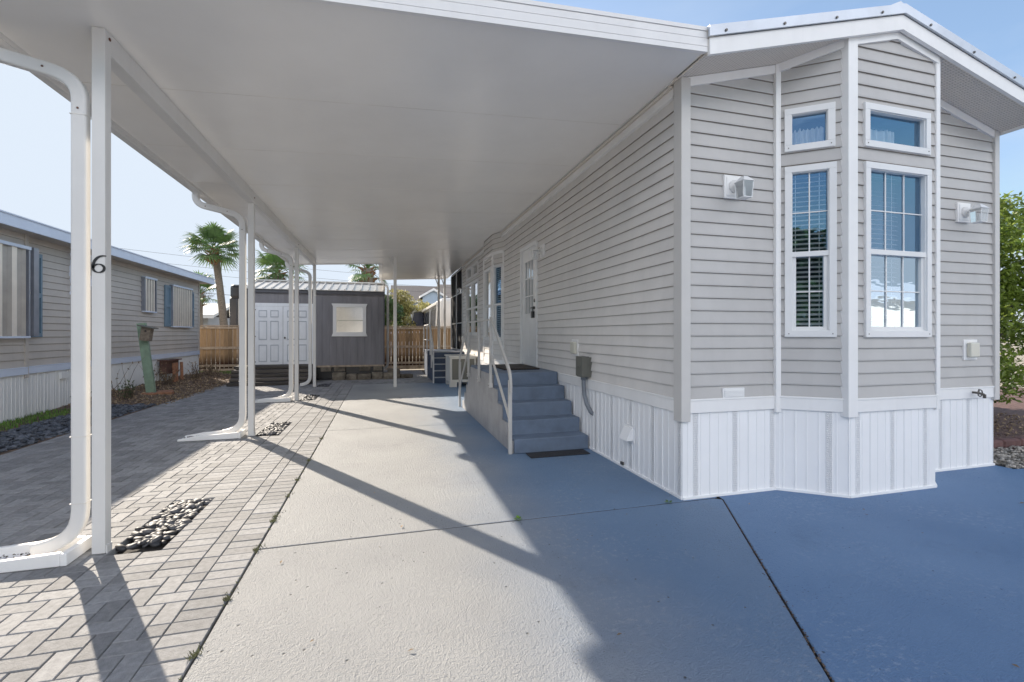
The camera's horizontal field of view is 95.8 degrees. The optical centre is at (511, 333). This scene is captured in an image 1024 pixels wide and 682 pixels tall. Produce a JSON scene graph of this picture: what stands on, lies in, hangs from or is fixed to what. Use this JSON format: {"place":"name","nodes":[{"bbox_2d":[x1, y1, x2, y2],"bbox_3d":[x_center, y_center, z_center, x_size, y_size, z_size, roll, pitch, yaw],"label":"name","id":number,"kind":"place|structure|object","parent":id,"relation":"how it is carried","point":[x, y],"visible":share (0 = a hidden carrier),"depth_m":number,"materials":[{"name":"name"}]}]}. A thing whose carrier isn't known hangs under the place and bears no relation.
{"place":"outdoors","nodes":[
{"label":"outdoors","id":0,"kind":"place"},
{"bbox_2d":[0,383,224,454],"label":"planting bed","id":1,"kind":"object","parent":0,"point":[14,427],"depth_m":7.25,"materials":[{"name":"brown soil"}]},
{"bbox_2d":[0,407,70,430],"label":"moss strip","id":2,"kind":"object","parent":1,"relation":"on","point":[45,417],"visible":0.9,"depth_m":7.59,"materials":[{"name":"green plant"}]},
{"bbox_2d":[0,403,155,451],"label":"pebble border","id":3,"kind":"object","parent":1,"relation":"on","point":[27,434],"visible":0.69,"depth_m":6.61,"materials":[{"name":"grey gravel"}]},
{"bbox_2d":[51,369,231,410],"bbox_3d":[-8.704,1.319,12.209,1.600,0.172,7.600,0,0,-16],"label":"mulch mound","id":4,"kind":"object","parent":1,"relation":"on","point":[134,400],"visible":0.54,"depth_m":11.02,"materials":[{"name":"brown plant"}]},
{"bbox_2d":[118,380,136,398],"bbox_3d":[-8.148,1.162,9.790,0.316,0.405,0.598,0,0,-39],"label":"dry shrub","id":5,"kind":"object","parent":4,"relation":"on","point":[129,394],"visible":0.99,"depth_m":9.74,"materials":[{"name":"green plant"}]},
{"bbox_2d":[111,357,144,396],"bbox_3d":[-8.438,0.917,9.886,0.383,0.837,1.018,0,0,2],"label":"dry shrub","id":6,"kind":"object","parent":4,"relation":"on","point":[121,380],"visible":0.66,"depth_m":9.92,"materials":[{"name":"brown plant"}]},
{"bbox_2d":[139,392,157,394],"bbox_3d":[-8.173,1.365,10.385,0.320,0.070,0.200,0,0,-4],"label":"paving brick","id":7,"kind":"object","parent":4,"relation":"on","point":[151,393],"visible":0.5,"depth_m":10.33,"materials":[{"name":"brown brick"}]},
{"bbox_2d":[139,364,171,387],"bbox_3d":[-8.794,0.973,11.324,0.534,0.689,0.854,0,0,-16],"label":"dry shrub","id":8,"kind":"object","parent":4,"relation":"on","point":[156,375],"visible":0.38,"depth_m":11.40,"materials":[{"name":"brown plant"}]},
{"bbox_2d":[158,365,188,384],"bbox_3d":[-8.986,1.051,12.129,0.711,0.553,0.588,0,0,10],"label":"dry shrub","id":9,"kind":"object","parent":4,"relation":"on","point":[169,380],"visible":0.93,"depth_m":12.07,"materials":[{"name":"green plant"}]},
{"bbox_2d":[189,361,206,377],"bbox_3d":[-9.402,1.059,13.779,0.556,0.524,0.596,0,0,-16],"label":"dry shrub","id":10,"kind":"object","parent":4,"relation":"on","point":[193,374],"visible":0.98,"depth_m":13.76,"materials":[{"name":"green plant"}]},
{"bbox_2d":[200,360,220,374],"bbox_3d":[-9.599,1.068,14.877,0.514,0.502,0.778,0,0,-16],"label":"dry shrub","id":11,"kind":"object","parent":4,"relation":"on","point":[210,370],"visible":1,"depth_m":14.78,"materials":[{"name":"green plant"}]},
{"bbox_2d":[136,323,158,391],"bbox_3d":[-8.335,0.590,10.518,0.428,1.692,0.344,0,0,-16],"label":"bird box post","id":12,"kind":"object","parent":1,"relation":"on","point":[145,333],"visible":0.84,"depth_m":10.52,"materials":[{"name":"green wood"}]},
{"bbox_2d":[157,358,183,381],"bbox_3d":[-9.429,1.056,12.837,0.340,0.691,0.920,0,0,-16],"label":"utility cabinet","id":13,"kind":"object","parent":1,"relation":"on","point":[168,363],"visible":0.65,"depth_m":12.67,"materials":[{"name":"brown wood"}]},
{"bbox_2d":[0,370,432,681],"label":"paving","id":14,"kind":"structure","parent":0,"point":[111,616],"depth_m":3.33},
{"bbox_2d":[0,535,91,572],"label":"splash block","id":15,"kind":"object","parent":14,"relation":"on","point":[16,557],"depth_m":2.78,"materials":[{"name":"white concrete"}]},
{"bbox_2d":[177,429,245,441],"bbox_3d":[-4.010,1.356,6.200,0.730,0.081,0.270,0,0,-16],"label":"splash block","id":16,"kind":"object","parent":14,"relation":"on","point":[217,435],"depth_m":6.13,"materials":[{"name":"plastic"}]},
{"bbox_2d":[179,412,337,679],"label":"weeds","id":17,"kind":"object","parent":14,"relation":"on","point":[227,598],"visible":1,"depth_m":2.65,"materials":[{"name":"green plant"}]},
{"bbox_2d":[226,364,316,386],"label":"timber steps","id":18,"kind":"structure","parent":14,"relation":"on","point":[267,375],"depth_m":12.84,"materials":[{"name":"brown wood"}]},
{"bbox_2d":[255,396,292,402],"bbox_3d":[-4.940,1.356,9.533,0.730,0.081,0.270,0,0,-16],"label":"splash block","id":19,"kind":"object","parent":14,"relation":"on","point":[276,399],"depth_m":9.46,"materials":[{"name":"plastic"}]},
{"bbox_2d":[0,0,707,555],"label":"carport","id":20,"kind":"object","parent":14,"relation":"on","point":[436,140],"visible":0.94,"depth_m":3.81,"materials":[{"name":"paint"}]},
{"bbox_2d":[316,366,393,379],"bbox_3d":[-5.955,1.208,15.073,4.135,0.385,2.761,0,0,-16],"label":"block footing","id":21,"kind":"object","parent":14,"relation":"on","point":[356,373],"visible":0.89,"depth_m":14.10,"materials":[{"name":"grey concrete"}]},
{"bbox_2d":[246,279,384,366],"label":"garden shed","id":22,"kind":"structure","parent":21,"relation":"on","point":[350,324],"depth_m":14.03,"materials":[{"name":"grey wood"}]},
{"bbox_2d":[255,306,282,364],"bbox_3d":[-7.145,0.047,13.554,0.785,1.705,0.043,0,0,-16],"label":"door","id":23,"kind":"structure","parent":22,"relation":"in","point":[268,319],"depth_m":13.55,"materials":[{"name":"paint"}]},
{"bbox_2d":[283,306,307,363],"bbox_3d":[-6.373,0.047,13.744,0.785,1.705,0.093,0,0,-16],"label":"door","id":24,"kind":"structure","parent":22,"relation":"in","point":[303,311],"depth_m":13.77,"materials":[{"name":"paint"}]},
{"bbox_2d":[332,303,366,335],"bbox_3d":[-4.972,-0.420,14.167,1.038,1.000,0.036,0,0,-16],"label":"window","id":25,"kind":"structure","parent":22,"relation":"in","point":[348,319],"depth_m":14.17,"materials":[{"name":"white plastic"}]},
{"bbox_2d":[387,368,399,377],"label":"stone block","id":26,"kind":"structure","parent":14,"relation":"on","point":[392,370],"depth_m":14.48,"materials":[{"name":"grey stone"}]},
{"bbox_2d":[327,383,478,430],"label":"driveway","id":27,"kind":"structure","parent":0,"point":[367,406],"depth_m":8.78,"materials":[{"name":"concrete"}]},
{"bbox_2d":[444,354,476,386],"bbox_3d":[-1.411,0.989,12.594,0.735,0.817,0.980,0,0,-16],"label":"air conditioner","id":28,"kind":"object","parent":27,"relation":"on","point":[452,370],"visible":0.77,"depth_m":12.14,"materials":[{"name":"white metal"}]},
{"bbox_2d":[400,374,412,377],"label":"stone slab","id":29,"kind":"structure","parent":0,"point":[406,375],"depth_m":14.61,"materials":[{"name":"grey stone"}]},
{"bbox_2d":[423,324,463,382],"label":"porch steps","id":30,"kind":"structure","parent":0,"point":[434,365],"depth_m":13.99,"materials":[{"name":"paint"}]},
{"bbox_2d":[259,423,716,549],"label":"driveway","id":31,"kind":"structure","parent":0,"point":[426,478],"depth_m":4.24,"materials":[{"name":"concrete"}]},
{"bbox_2d":[459,317,587,453],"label":"entry steps","id":32,"kind":"structure","parent":31,"relation":"on","point":[518,411],"depth_m":6.09,"materials":[{"name":"concrete"}]},
{"bbox_2d":[492,364,539,369],"bbox_3d":[0.017,0.527,7.376,0.560,0.024,1.000,0,0,-16],"label":"doormat","id":33,"kind":"object","parent":32,"relation":"on","point":[515,367],"visible":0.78,"depth_m":7.06,"materials":[{"name":"black rubber"}]},
{"bbox_2d":[526,449,589,457],"bbox_3d":[0.534,1.391,5.377,0.720,0.010,0.210,0,0,-16],"label":"rubber mat","id":34,"kind":"object","parent":31,"relation":"on","point":[556,453],"visible":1,"depth_m":5.35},
{"bbox_2d":[183,499,829,681],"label":"driveway","id":35,"kind":"structure","parent":0,"point":[679,592],"depth_m":2.35,"materials":[{"name":"concrete"}]},
{"bbox_2d":[723,501,834,681],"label":"joint dirt","id":36,"kind":"structure","parent":35,"relation":"on","point":[813,649],"depth_m":2.33,"materials":[{"name":"soil"}]},
{"bbox_2d":[0,0,1023,336],"label":"sky","id":37,"kind":"structure","parent":0,"point":[151,211],"materials":[{"name":"blue"}]},
{"bbox_2d":[9,338,1023,464],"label":"ground","id":38,"kind":"structure","parent":0,"point":[1020,357],"depth_m":22.54,"materials":[{"name":"brown soil"}]},
{"bbox_2d":[0,209,214,422],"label":"neighbour home","id":39,"kind":"object","parent":38,"relation":"on","point":[35,316],"visible":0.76,"depth_m":8.66,"materials":[{"name":"grey plastic"}]},
{"bbox_2d":[201,290,214,299],"bbox_3d":[-21.160,-0.887,30.014,3.515,4.574,3.698,0,0,-16],"label":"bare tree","id":40,"kind":"object","parent":38,"relation":"on","point":[208,295],"visible":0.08,"depth_m":30.24,"materials":[{"name":"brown plant"}]},
{"bbox_2d":[193,269,224,326],"bbox_3d":[-19.547,-1.333,28.798,3.085,5.466,3.210,0,0,-16],"label":"palm tree","id":41,"kind":"object","parent":38,"relation":"on","point":[203,298],"visible":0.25,"depth_m":28.81,"materials":[{"name":"green plant"}]},
{"bbox_2d":[180,221,247,363],"bbox_3d":[-12.506,-1.662,19.340,2.780,6.136,2.783,0,0,-16],"label":"palm tree","id":42,"kind":"object","parent":38,"relation":"on","point":[213,232],"visible":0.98,"depth_m":19.25,"materials":[{"name":"green plant"}]},
{"bbox_2d":[203,303,229,352],"bbox_3d":[-25.439,-0.450,34.407,8.500,3.700,9.040,0,0,-16],"label":"mobile home","id":43,"kind":"object","parent":38,"relation":"on","point":[210,314],"visible":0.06,"depth_m":32.87,"materials":[{"name":"metal"}]},
{"bbox_2d":[230,285,246,324],"bbox_3d":[-12.415,-0.410,24.722,2.620,3.620,7.700,0,0,-16],"label":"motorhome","id":44,"kind":"object","parent":38,"relation":"on","point":[234,305],"visible":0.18,"depth_m":20.74,"materials":[{"name":"grey metal"}]},
{"bbox_2d":[255,248,307,280],"bbox_3d":[-11.664,-1.552,23.068,3.144,5.904,3.445,0,0,-16],"label":"palm tree","id":45,"kind":"object","parent":38,"relation":"on","point":[273,262],"visible":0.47,"depth_m":22.70,"materials":[{"name":"green plant"}]},
{"bbox_2d":[121,248,449,294],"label":"power line","id":46,"kind":"object","parent":38,"relation":"on","point":[303,268],"visible":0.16,"depth_m":41.25,"materials":[{"name":"black metal"}]},
{"bbox_2d":[199,325,450,371],"bbox_3d":[-6.569,0.552,17.950,21.000,1.735,0.190,0,0,-16],"label":"wooden fence","id":47,"kind":"object","parent":38,"relation":"on","point":[207,344],"visible":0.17,"depth_m":18.36,"materials":[{"name":"brown wood"}]},
{"bbox_2d":[344,264,389,287],"bbox_3d":[-6.286,-1.260,19.821,2.262,5.319,2.490,0,0,35],"label":"palm tree","id":48,"kind":"object","parent":38,"relation":"on","point":[368,273],"visible":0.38,"depth_m":19.50,"materials":[{"name":"green plant"}]},
{"bbox_2d":[385,294,404,326],"bbox_3d":[-6.933,-0.405,24.998,2.250,3.721,2.495,0,0,-16],"label":"tree","id":49,"kind":"object","parent":38,"relation":"on","point":[400,311],"visible":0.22,"depth_m":24.66,"materials":[{"name":"green plant"}]},
{"bbox_2d":[385,289,424,331],"bbox_3d":[-7.120,-0.646,28.309,3.325,4.202,2.592,0,0,33],"label":"yellow tree","id":50,"kind":"object","parent":38,"relation":"on","point":[409,309],"visible":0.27,"depth_m":27.58,"materials":[{"name":"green plant"}]},
{"bbox_2d":[390,285,446,308],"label":"house","id":51,"kind":"structure","parent":38,"relation":"on","point":[425,294],"depth_m":58.02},
{"bbox_2d":[410,301,431,316],"bbox_3d":[-6.400,-0.563,35.421,4.295,4.036,3.854,0,0,-16],"label":"yellow tree","id":52,"kind":"object","parent":38,"relation":"on","point":[427,304],"visible":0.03,"depth_m":35.40,"materials":[{"name":"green plant"}]},
{"bbox_2d":[410,298,450,348],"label":"house","id":53,"kind":"structure","parent":38,"relation":"on","point":[427,315],"depth_m":22.51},
{"bbox_2d":[437,284,450,297],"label":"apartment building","id":54,"kind":"structure","parent":38,"relation":"on","point":[448,292],"depth_m":59.93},
{"bbox_2d":[451,1,1023,499],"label":"mobile home","id":55,"kind":"object","parent":38,"relation":"on","point":[757,255],"visible":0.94,"depth_m":4.13,"materials":[{"name":"grey plastic"}]},
{"bbox_2d":[466,283,470,335],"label":"window","id":56,"kind":"structure","parent":55,"relation":"in","point":[468,287],"depth_m":13.75,"materials":[{"name":"white plastic"}]},
{"bbox_2d":[466,266,471,280],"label":"window","id":57,"kind":"structure","parent":55,"relation":"in","point":[468,271],"depth_m":13.62,"materials":[{"name":"white plastic"}]},
{"bbox_2d":[471,279,478,335],"bbox_3d":[-0.990,-0.700,12.592,0.064,1.500,0.890,0,0,-16],"label":"window","id":58,"kind":"structure","parent":55,"relation":"in","point":[474,285],"depth_m":12.72,"materials":[{"name":"white plastic"}]},
{"bbox_2d":[471,260,478,277],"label":"window","id":59,"kind":"structure","parent":55,"relation":"in","point":[474,267],"depth_m":12.71,"materials":[{"name":"white plastic"}]},
{"bbox_2d":[484,267,490,340],"bbox_3d":[-0.526,-0.655,10.391,0.064,1.610,0.740,0,0,-16],"label":"window","id":60,"kind":"structure","parent":55,"relation":"in","point":[487,273],"depth_m":10.59,"materials":[{"name":"white plastic"}]},
{"bbox_2d":[493,264,502,340],"bbox_3d":[-0.194,-0.655,9.859,0.287,1.610,0.360,0,0,-35],"label":"window","id":61,"kind":"structure","parent":55,"relation":"in","point":[497,269],"depth_m":9.90,"materials":[{"name":"white plastic"}]},
{"bbox_2d":[520,240,537,366],"bbox_3d":[0.280,-0.495,7.964,0.105,2.070,0.930,0,0,-16],"label":"door","id":62,"kind":"structure","parent":55,"relation":"in","point":[528,266],"depth_m":8.01,"materials":[{"name":"white plastic"}]},
{"bbox_2d":[784,102,835,152],"bbox_3d":[2.648,-1.801,4.162,0.380,0.378,0.287,0,0,22],"label":"window","id":63,"kind":"structure","parent":55,"relation":"in","point":[812,126],"depth_m":4.09,"materials":[{"name":"white plastic"}]},
{"bbox_2d":[784,161,836,336],"bbox_3d":[2.653,-0.725,4.160,0.388,1.506,0.287,0,0,22],"label":"window","id":64,"kind":"structure","parent":55,"relation":"in","point":[810,192],"depth_m":4.10,"materials":[{"name":"white plastic"}]},
{"bbox_2d":[862,102,930,155],"bbox_3d":[3.362,-1.797,4.195,0.779,0.375,0.287,0,0,-16],"label":"window","id":65,"kind":"structure","parent":55,"relation":"in","point":[886,127],"depth_m":4.15,"materials":[{"name":"white plastic"}]},
{"bbox_2d":[863,161,931,336],"bbox_3d":[3.371,-0.725,4.198,0.781,1.510,0.287,0,0,-16],"label":"window","id":66,"kind":"structure","parent":55,"relation":"in","point":[897,200],"depth_m":4.18,"materials":[{"name":"white plastic"}]},
{"bbox_2d":[115,371,1023,554],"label":"paver bed","id":67,"kind":"object","parent":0,"point":[148,548],"depth_m":3.11,"materials":[{"name":"grey gravel"}]},
{"bbox_2d":[115,498,212,551],"bbox_3d":[-2.569,1.409,3.488,0.338,0.068,0.905,0,0,-16],"label":"pebble bed","id":68,"kind":"object","parent":67,"relation":"on","point":[170,523],"visible":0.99,"depth_m":3.36,"materials":[{"name":"grey gravel"}]},
{"bbox_2d":[257,422,290,435],"bbox_3d":[-3.508,1.407,6.845,0.344,0.066,0.932,0,0,-16],"label":"pebble bed","id":69,"kind":"object","parent":67,"relation":"on","point":[276,429],"visible":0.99,"depth_m":6.76,"materials":[{"name":"grey gravel"}]},
{"bbox_2d":[301,394,319,400],"bbox_3d":[-4.426,1.407,10.163,0.339,0.066,0.852,0,0,-16],"label":"pebble bed","id":70,"kind":"object","parent":67,"relation":"on","point":[309,397],"visible":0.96,"depth_m":10.10,"materials":[{"name":"grey gravel"}]},
{"bbox_2d":[317,383,331,386],"bbox_3d":[-5.107,1.409,12.570,0.340,0.068,0.658,0,0,-16],"label":"pebble bed","id":71,"kind":"object","parent":67,"relation":"on","point":[323,385],"visible":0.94,"depth_m":12.44,"materials":[{"name":"grey gravel"}]},
{"bbox_2d":[993,446,1023,468],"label":"pale gravel","id":72,"kind":"structure","parent":67,"relation":"on","point":[1001,454],"depth_m":5.27,"materials":[{"name":"grey gravel"}]},
{"bbox_2d":[717,465,1023,681],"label":"driveway apron","id":73,"kind":"object","parent":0,"point":[885,589],"visible":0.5,"depth_m":2.71,"materials":[{"name":"concrete"}]},
{"bbox_2d":[280,450,1023,667],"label":"fallen leaves","id":74,"kind":"object","parent":73,"relation":"on","point":[1016,665],"visible":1,"depth_m":2.14,"materials":[{"name":"brown plant"}]},
{"bbox_2d":[993,386,1023,449],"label":"mulch bed","id":75,"kind":"object","parent":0,"point":[1014,407],"depth_m":7.97,"materials":[{"name":"brown wood"}]},
{"bbox_2d":[993,439,1002,448],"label":"edging block","id":76,"kind":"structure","parent":75,"relation":"on","point":[997,443],"depth_m":5.68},
{"bbox_2d":[995,437,1020,446],"bbox_3d":[6.218,1.367,5.806,0.296,0.105,0.120,0,0,-13],"label":"edging block","id":77,"kind":"object","parent":75,"relation":"on","point":[1009,441],"depth_m":5.75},
{"bbox_2d":[993,197,1023,403],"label":"garden shrub","id":78,"kind":"object","parent":75,"relation":"on","point":[1010,289],"visible":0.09,"depth_m":6.43,"materials":[{"name":"green plant"}]},
{"bbox_2d":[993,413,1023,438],"bbox_3d":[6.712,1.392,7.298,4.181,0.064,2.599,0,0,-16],"label":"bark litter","id":79,"kind":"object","parent":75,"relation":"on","point":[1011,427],"visible":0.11,"depth_m":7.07,"materials":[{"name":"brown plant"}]},
{"bbox_2d":[1000,190,1023,387],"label":"garden shrub","id":80,"kind":"object","parent":75,"relation":"on","point":[1020,351],"visible":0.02,"depth_m":8.06,"materials":[{"name":"green plant"}]},
{"bbox_2d":[1012,436,1023,445],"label":"edging block","id":81,"kind":"object","parent":75,"relation":"on","point":[1021,438],"depth_m":5.82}
]}

